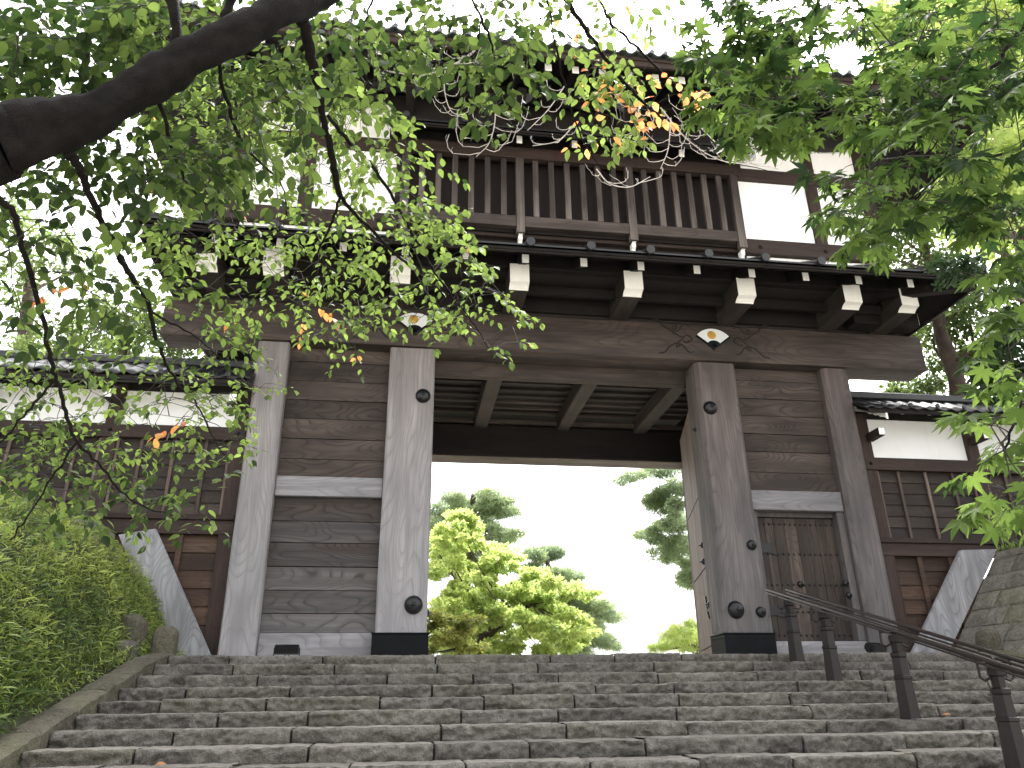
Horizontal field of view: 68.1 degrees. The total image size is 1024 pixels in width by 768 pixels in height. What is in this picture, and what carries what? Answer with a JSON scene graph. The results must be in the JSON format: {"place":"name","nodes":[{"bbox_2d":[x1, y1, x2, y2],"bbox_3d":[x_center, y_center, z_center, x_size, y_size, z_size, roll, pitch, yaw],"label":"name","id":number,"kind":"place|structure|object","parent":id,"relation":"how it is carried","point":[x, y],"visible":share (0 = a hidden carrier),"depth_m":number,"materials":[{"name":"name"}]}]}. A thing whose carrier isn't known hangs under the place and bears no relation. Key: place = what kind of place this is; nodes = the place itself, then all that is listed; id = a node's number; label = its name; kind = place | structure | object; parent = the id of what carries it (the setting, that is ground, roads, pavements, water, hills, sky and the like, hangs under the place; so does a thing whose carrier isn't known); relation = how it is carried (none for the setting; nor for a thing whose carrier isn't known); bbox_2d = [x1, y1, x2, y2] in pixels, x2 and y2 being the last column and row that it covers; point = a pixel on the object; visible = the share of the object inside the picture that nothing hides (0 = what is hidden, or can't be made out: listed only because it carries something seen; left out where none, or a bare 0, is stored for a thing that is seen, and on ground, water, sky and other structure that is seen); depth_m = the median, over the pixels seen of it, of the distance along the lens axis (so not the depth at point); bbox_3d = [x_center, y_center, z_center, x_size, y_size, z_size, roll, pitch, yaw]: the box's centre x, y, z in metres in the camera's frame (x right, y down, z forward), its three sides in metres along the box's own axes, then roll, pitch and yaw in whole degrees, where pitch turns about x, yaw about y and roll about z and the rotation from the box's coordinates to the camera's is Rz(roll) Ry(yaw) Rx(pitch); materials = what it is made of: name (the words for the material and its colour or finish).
{"place":"outdoors","nodes":[
{"label":"outdoors","id":0,"kind":"place"},
{"bbox_2d":[0,192,109,350],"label":"broadleaf tree","id":1,"kind":"object","parent":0,"point":[25,282],"visible":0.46,"depth_m":25.44,"materials":[{"name":"green plant"}]},
{"bbox_2d":[0,485,185,767],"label":"bank terrain","id":2,"kind":"structure","parent":0,"point":[20,721],"depth_m":9.41,"materials":[{"name":"green plant"}]},
{"bbox_2d":[68,519,126,565],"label":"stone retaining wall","id":3,"kind":"structure","parent":2,"relation":"on","point":[110,533],"depth_m":12.35,"materials":[{"name":"grey stone"}]},
{"bbox_2d":[45,501,123,558],"bbox_3d":[-6.891,3.266,12.475,2.178,2.569,1.240,2,-23,-7],"label":"ivy","id":4,"kind":"object","parent":3,"relation":"attached to","point":[81,515],"visible":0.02,"depth_m":12.62,"materials":[{"name":"green plant"}]},
{"bbox_2d":[114,640,139,661],"bbox_3d":[-5.340,3.695,10.472,0.310,0.312,0.457,2,-23,-7],"label":"rock","id":5,"kind":"object","parent":2,"relation":"on","point":[128,643],"visible":0.46,"depth_m":10.33,"materials":[{"name":"stone"}]},
{"bbox_2d":[119,614,147,646],"bbox_3d":[-5.444,3.542,10.856,0.362,0.460,0.420,2,-23,-7],"label":"rock","id":6,"kind":"object","parent":2,"relation":"on","point":[137,624],"visible":0.7,"depth_m":10.75,"materials":[{"name":"stone"}]},
{"bbox_2d":[0,0,783,553],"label":"cherry tree","id":7,"kind":"object","parent":2,"relation":"on","point":[40,120],"visible":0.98,"depth_m":3.85,"materials":[{"name":"green plant"}]},
{"bbox_2d":[0,0,1023,655],"label":"sky","id":8,"kind":"structure","parent":0,"point":[577,508],"materials":[{"name":"white"}]},
{"bbox_2d":[136,695,906,767],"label":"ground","id":9,"kind":"structure","parent":0,"point":[464,762],"depth_m":17.84,"materials":[{"name":"grey stone"}]},
{"bbox_2d":[2,288,206,358],"bbox_3d":[-11.042,1.156,19.874,6.028,6.749,4.126,-11,-25,22],"label":"broadleaf tree","id":10,"kind":"object","parent":9,"relation":"on","point":[99,346],"visible":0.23,"depth_m":19.75,"materials":[{"name":"green plant"}]},
{"bbox_2d":[608,468,693,593],"bbox_3d":[5.693,6.512,26.909,3.249,7.778,5.119,-12,-25,24],"label":"pine tree","id":11,"kind":"object","parent":9,"relation":"on","point":[673,545],"visible":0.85,"depth_m":26.60,"materials":[{"name":"green plant"}]},
{"bbox_2d":[853,0,1023,283],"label":"broadleaf tree","id":12,"kind":"object","parent":9,"relation":"on","point":[1001,137],"visible":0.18,"depth_m":20.67,"materials":[{"name":"green plant"}]},
{"bbox_2d":[109,0,1011,656],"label":"castle gate","id":13,"kind":"structure","parent":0,"point":[717,332],"depth_m":15.61,"materials":[{"name":"brown wood"}]},
{"bbox_2d":[391,110,758,257],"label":"lattice window","id":14,"kind":"structure","parent":13,"relation":"in","point":[517,190],"depth_m":15.88,"materials":[{"name":"brown wood"}]},
{"bbox_2d":[680,411,712,653],"bbox_3d":[4.064,3.355,16.692,0.197,5.270,2.515,-3,-23,6],"label":"door leaf","id":15,"kind":"structure","parent":13,"relation":"in","point":[696,543],"depth_m":16.80,"materials":[{"name":"brown wood"}]},
{"bbox_2d":[757,518,852,640],"bbox_3d":[5.758,3.812,14.958,1.792,2.390,0.354,2,-23,-7],"label":"side door","id":16,"kind":"structure","parent":13,"relation":"in","point":[800,555],"depth_m":15.13,"materials":[{"name":"brown wood"}]},
{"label":"bank terrain","id":17,"kind":"structure","parent":0,"visible":0},
{"bbox_2d":[876,193,1013,395],"bbox_3d":[10.750,-0.134,18.486,3.617,8.340,5.258,-9,-24,18],"label":"broadleaf tree","id":18,"kind":"object","parent":17,"relation":"on","point":[944,335],"visible":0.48,"depth_m":19.06,"materials":[{"name":"green plant"}]},
{"bbox_2d":[923,249,1023,407],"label":"dark tree","id":19,"kind":"object","parent":17,"relation":"on","point":[967,268],"visible":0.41,"depth_m":13.19,"materials":[{"name":"green plant"}]},
{"label":"platform ground","id":20,"kind":"structure","parent":0,"visible":0},
{"bbox_2d":[0,350,255,654],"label":"wing wall","id":21,"kind":"structure","parent":20,"relation":"on","point":[199,558],"depth_m":14.15,"materials":[{"name":"brown wood"}]},
{"bbox_2d":[119,529,210,655],"bbox_3d":[-5.986,3.657,13.138,1.920,2.280,0.090,2,-23,-7],"label":"brace board","id":22,"kind":"object","parent":20,"relation":"on","point":[154,558],"visible":0.65,"depth_m":13.13,"materials":[{"name":"grey wood"}]},
{"bbox_2d":[273,644,300,655],"bbox_3d":[-3.703,4.426,12.479,0.422,0.262,0.323,2,-23,-7],"label":"floodlight","id":23,"kind":"object","parent":20,"relation":"on","point":[285,649],"visible":0.77,"depth_m":12.37,"materials":[{"name":"black metal"}]},
{"bbox_2d":[427,608,492,654],"bbox_3d":[-1.331,5.799,16.903,1.857,1.602,2.239,2,-23,-7],"label":"maple tree","id":24,"kind":"object","parent":20,"relation":"on","point":[461,627],"visible":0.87,"depth_m":16.98,"materials":[{"name":"green plant"}]},
{"bbox_2d":[429,485,528,584],"bbox_3d":[-1.779,7.689,29.429,4.622,7.368,4.951,2,-23,-7],"label":"pine tree","id":25,"kind":"object","parent":20,"relation":"on","point":[490,505],"visible":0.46,"depth_m":29.50,"materials":[{"name":"green plant"}]},
{"bbox_2d":[428,507,604,654],"bbox_3d":[0.015,6.717,24.494,6.157,5.862,7.278,2,-23,-7],"label":"yellow green tree","id":26,"kind":"object","parent":20,"relation":"on","point":[550,621],"visible":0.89,"depth_m":22.64,"materials":[{"name":"green plant"}]},
{"bbox_2d":[503,542,628,654],"bbox_3d":[2.560,10.342,34.188,6.343,6.363,5.259,2,-23,-7],"label":"pine tree","id":27,"kind":"object","parent":20,"relation":"on","point":[601,611],"visible":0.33,"depth_m":33.55,"materials":[{"name":"green plant"}]},
{"bbox_2d":[645,617,699,653],"bbox_3d":[5.418,8.483,23.850,2.004,2.091,2.806,-12,-25,24],"label":"broadleaf tree","id":28,"kind":"object","parent":20,"relation":"on","point":[683,636],"visible":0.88,"depth_m":23.35,"materials":[{"name":"green plant"}]},
{"bbox_2d":[864,643,886,652],"bbox_3d":[6.572,4.844,13.761,0.422,0.262,0.323,14,-27,-31],"label":"floodlight","id":29,"kind":"object","parent":20,"relation":"on","point":[874,647],"visible":0.7,"depth_m":13.65,"materials":[{"name":"black metal"}]},
{"bbox_2d":[851,391,1023,652],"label":"wing wall","id":30,"kind":"structure","parent":20,"relation":"on","point":[913,460],"depth_m":16.17,"materials":[{"name":"brown wood"}]},
{"bbox_2d":[910,549,996,652],"bbox_3d":[8.749,4.346,15.023,2.460,2.150,0.090,2,-23,-7],"label":"brace board","id":31,"kind":"object","parent":20,"relation":"on","point":[957,592],"visible":0.81,"depth_m":15.05,"materials":[{"name":"grey wood"}]},
{"label":"path","id":32,"kind":"structure","parent":0,"visible":0},
{"bbox_2d":[669,0,1023,547],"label":"maple tree","id":33,"kind":"object","parent":32,"relation":"on","point":[940,107],"visible":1,"depth_m":2.43,"materials":[{"name":"green plant"}]},
{"label":"ground","id":34,"kind":"structure","parent":0,"visible":0},
{"bbox_2d":[0,650,1023,767],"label":"stone staircase","id":35,"kind":"structure","parent":34,"relation":"on","point":[722,710],"depth_m":8.73,"materials":[{"name":"grey stone"}]},
{"bbox_2d":[149,626,178,655],"bbox_3d":[-5.077,3.820,11.064,0.349,0.560,0.304,2,-23,-7],"label":"stone post","id":36,"kind":"object","parent":35,"relation":"on","point":[164,639],"visible":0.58,"depth_m":10.97,"materials":[{"name":"grey stone"}]},
{"bbox_2d":[765,588,1023,767],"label":"handrail","id":37,"kind":"object","parent":35,"relation":"on","point":[1007,720],"visible":0.99,"depth_m":8.96,"materials":[{"name":"brown metal"}]},
{"bbox_2d":[975,629,1003,651],"bbox_3d":[8.041,4.394,12.758,0.346,0.516,0.300,2,-23,-7],"label":"rock","id":38,"kind":"object","parent":35,"relation":"on","point":[990,639],"visible":0.59,"depth_m":12.68,"materials":[{"name":"grey stone"}]},
{"bbox_2d":[956,546,1023,652],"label":"stone retaining wall","id":39,"kind":"structure","parent":34,"relation":"on","point":[998,606],"depth_m":14.39,"materials":[{"name":"grey stone"}]},
{"bbox_2d":[997,538,1023,551],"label":"grass","id":40,"kind":"structure","parent":39,"relation":"on","point":[1004,547],"depth_m":15.37,"materials":[{"name":"green plant"}]}
]}

